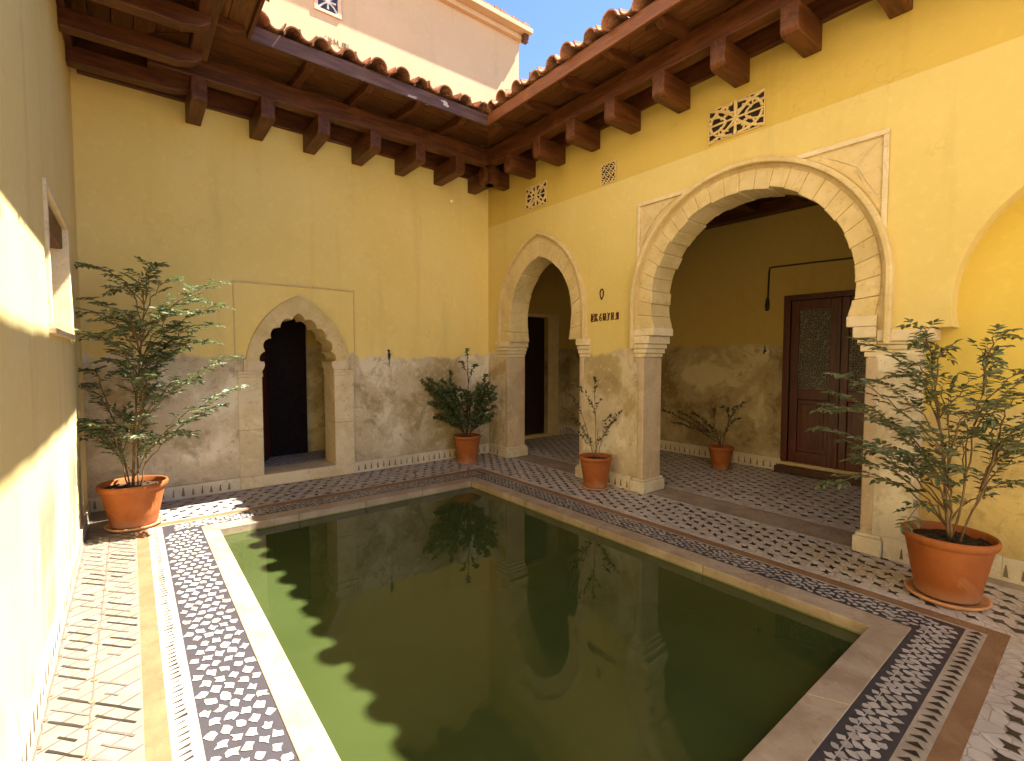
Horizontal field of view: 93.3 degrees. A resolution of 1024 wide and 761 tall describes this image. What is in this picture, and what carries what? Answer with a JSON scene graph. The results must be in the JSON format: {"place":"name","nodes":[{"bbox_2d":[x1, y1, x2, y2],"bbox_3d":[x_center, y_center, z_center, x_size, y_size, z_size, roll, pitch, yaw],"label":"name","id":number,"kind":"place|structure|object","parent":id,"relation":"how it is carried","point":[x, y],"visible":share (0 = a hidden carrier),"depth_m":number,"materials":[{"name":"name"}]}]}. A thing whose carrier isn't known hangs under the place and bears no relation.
{"place":"outdoors","nodes":[
{"label":"outdoors","id":0,"kind":"place"},
{"bbox_2d":[29,510,144,760],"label":"tiled walk","id":1,"kind":"structure","parent":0,"point":[92,708],"depth_m":2.50,"materials":[{"name":"white tile"}]},
{"bbox_2d":[0,0,90,760],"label":"courtyard wall","id":2,"kind":"structure","parent":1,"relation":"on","point":[45,508],"depth_m":2.49,"materials":[{"name":"paint"}]},
{"bbox_2d":[56,0,269,94],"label":"tiled eave","id":3,"kind":"object","parent":2,"relation":"attached to","point":[202,22],"visible":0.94,"depth_m":4.33,"materials":[{"name":"wood"}]},
{"bbox_2d":[104,515,163,532],"bbox_3d":[-3.584,1.361,4.593,0.450,0.035,0.450,-2,4,-38],"label":"pot saucer","id":4,"kind":"object","parent":1,"relation":"on","point":[107,527],"visible":0.48,"depth_m":4.46,"materials":[{"name":"ceramic"}]},
{"bbox_2d":[74,256,248,528],"bbox_3d":[-3.301,0.103,4.557,1.706,2.496,0.838,0,3,-4],"label":"potted plant","id":5,"kind":"object","parent":4,"relation":"on","point":[133,501],"visible":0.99,"depth_m":4.49,"materials":[{"name":"green plant"}]},
{"bbox_2d":[484,0,632,79],"label":"sky","id":6,"kind":"structure","parent":0,"point":[553,23],"materials":[{"name":"blue"}]},
{"bbox_2d":[159,453,1023,760],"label":"courtyard floor","id":7,"kind":"structure","parent":0,"point":[997,733],"depth_m":4.22,"materials":[{"name":"tile"}]},
{"bbox_2d":[70,67,488,511],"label":"courtyard wall","id":8,"kind":"structure","parent":7,"relation":"on","point":[336,267],"depth_m":6.01,"materials":[{"name":"paint"}]},
{"bbox_2d":[260,339,270,462],"bbox_3d":[-3.416,0.102,6.610,0.043,2.040,0.663,-1,3,-15],"label":"door leaf","id":9,"kind":"structure","parent":8,"relation":"in","point":[264,357],"depth_m":6.74,"materials":[{"name":"brown wood"}]},
{"bbox_2d":[75,6,498,194],"bbox_3d":[-3.055,-3.713,6.513,9.610,1.596,4.061,-2,4,-38],"label":"tiled eave","id":10,"kind":"object","parent":8,"relation":"attached to","point":[316,92],"visible":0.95,"depth_m":5.59,"materials":[{"name":"wood"}]},
{"bbox_2d":[268,318,307,456],"bbox_3d":[-3.633,0.016,6.932,1.300,2.200,0.050,-2,4,-38],"label":"inner door","id":11,"kind":"structure","parent":8,"relation":"in","point":[287,343],"depth_m":7.16,"materials":[{"name":"brown wood"}]},
{"bbox_2d":[387,349,390,364],"bbox_3d":[-1.760,-0.338,6.932,0.052,0.229,0.067,-2,4,-38],"label":"wall hook","id":12,"kind":"object","parent":8,"relation":"attached to","point":[388,354],"depth_m":6.92,"materials":[{"name":"black metal"}]},
{"bbox_2d":[456,459,478,463],"bbox_3d":[-0.680,1.232,7.367,0.344,0.026,0.344,-2,4,-38],"label":"pot saucer","id":13,"kind":"object","parent":7,"relation":"on","point":[467,463],"visible":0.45,"depth_m":7.23,"materials":[{"name":"ceramic"}]},
{"bbox_2d":[419,348,497,462],"bbox_3d":[-0.883,0.365,7.328,1.369,1.721,0.671,0,3,0],"label":"potted plant","id":14,"kind":"object","parent":13,"relation":"on","point":[467,445],"visible":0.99,"depth_m":7.23,"materials":[{"name":"green plant"}]},
{"bbox_2d":[148,470,986,760],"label":"triangle inlay strip","id":15,"kind":"object","parent":7,"relation":"on","point":[917,741],"visible":1,"depth_m":2.40,"materials":[{"name":"beige tile"}]},
{"bbox_2d":[582,483,608,490],"bbox_3d":[1.024,1.301,5.937,0.340,0.026,0.340,-2,4,-38],"label":"pot saucer","id":16,"kind":"object","parent":7,"relation":"on","point":[601,489],"visible":0.45,"depth_m":5.81,"materials":[{"name":"ceramic"}]},
{"bbox_2d":[561,376,622,488],"bbox_3d":[0.985,0.614,5.923,0.704,1.358,0.410,1,3,25],"label":"potted plant","id":17,"kind":"object","parent":16,"relation":"on","point":[595,466],"visible":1,"depth_m":5.86,"materials":[{"name":"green plant"}]},
{"bbox_2d":[488,0,1023,585],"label":"arcade wall","id":18,"kind":"structure","parent":7,"relation":"on","point":[894,148],"depth_m":3.94,"materials":[{"name":"paint"}]},
{"bbox_2d":[479,0,912,190],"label":"tiled eave","id":19,"kind":"object","parent":18,"relation":"attached to","point":[621,69],"visible":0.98,"depth_m":4.91,"materials":[{"name":"wood"}]},
{"bbox_2d":[513,454,1023,591],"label":"stone sill strip","id":20,"kind":"object","parent":7,"relation":"on","point":[832,534],"visible":0.33,"depth_m":4.93,"materials":[{"name":"beige stone"}]},
{"bbox_2d":[903,577,992,611],"bbox_3d":[2.898,1.427,3.228,0.444,0.035,0.444,-2,4,-38],"label":"pot saucer","id":21,"kind":"object","parent":7,"relation":"on","point":[985,603],"visible":0.52,"depth_m":3.10,"materials":[{"name":"ceramic"}]},
{"bbox_2d":[805,317,1023,604],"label":"potted plant","id":22,"kind":"object","parent":21,"relation":"on","point":[950,562],"visible":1,"depth_m":3.13,"materials":[{"name":"green plant"}]},
{"bbox_2d":[525,433,860,531],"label":"loggia floor","id":23,"kind":"structure","parent":0,"point":[780,493],"depth_m":5.99,"materials":[{"name":"tile"}]},
{"bbox_2d":[524,195,867,485],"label":"loggia wall","id":24,"kind":"structure","parent":23,"relation":"on","point":[726,327],"depth_m":7.08,"materials":[{"name":"paint"}]},
{"bbox_2d":[524,317,543,434],"bbox_3d":[0.325,-0.083,9.623,0.810,2.340,0.050,-2,4,-38],"label":"end door","id":25,"kind":"structure","parent":24,"relation":"in","point":[534,356],"depth_m":9.70,"materials":[{"name":"brown wood"}]},
{"bbox_2d":[765,257,852,310],"bbox_3d":[4.327,-1.264,6.036,0.058,0.624,2.255,-2,4,-38],"label":"wall cable","id":26,"kind":"object","parent":24,"relation":"attached to","point":[767,304],"depth_m":6.74,"materials":[{"name":"black metal"}]},
{"bbox_2d":[774,289,867,485],"bbox_3d":[4.220,0.073,6.236,0.280,2.446,1.440,-2,4,-38],"label":"double door","id":27,"kind":"structure","parent":24,"relation":"in","point":[815,344],"depth_m":6.45,"materials":[{"name":"brown wood"}]},
{"bbox_2d":[661,401,745,469],"bbox_3d":[2.732,0.774,6.967,1.227,0.980,0.356,0,3,10],"label":"potted plant","id":28,"kind":"object","parent":23,"relation":"on","point":[720,455],"visible":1,"depth_m":6.90,"materials":[{"name":"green plant"}]},
{"label":"ground","id":29,"kind":"structure","parent":0,"visible":0},
{"bbox_2d":[262,0,532,103],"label":"house","id":30,"kind":"structure","parent":29,"relation":"on","point":[469,48],"depth_m":9.35,"materials":[{"name":"paint"}]},
{"bbox_2d":[314,0,341,19],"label":"grille window","id":31,"kind":"structure","parent":30,"relation":"in","point":[332,8],"depth_m":8.18,"materials":[{"name":"white ceramic"}]},
{"bbox_2d":[201,476,911,760],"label":"pool","id":32,"kind":"structure","parent":29,"relation":"on","point":[805,725],"depth_m":2.92,"materials":[{"name":"stone"}]},
{"bbox_2d":[224,487,860,760],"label":"pool water","id":33,"kind":"structure","parent":32,"relation":"in","point":[469,624],"depth_m":2.86,"materials":[{"name":"green liquid"}]},
{"bbox_2d":[162,471,965,760],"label":"mosaic border","id":34,"kind":"object","parent":32,"relation":"on","point":[239,717],"visible":1,"depth_m":2.58,"materials":[{"name":"tile"}]},
{"bbox_2d":[136,468,1010,760],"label":"terracotta tile strip","id":35,"kind":"object","parent":34,"relation":"on","point":[952,738],"visible":0.87,"depth_m":2.60,"materials":[{"name":"orange tile"}]}
]}

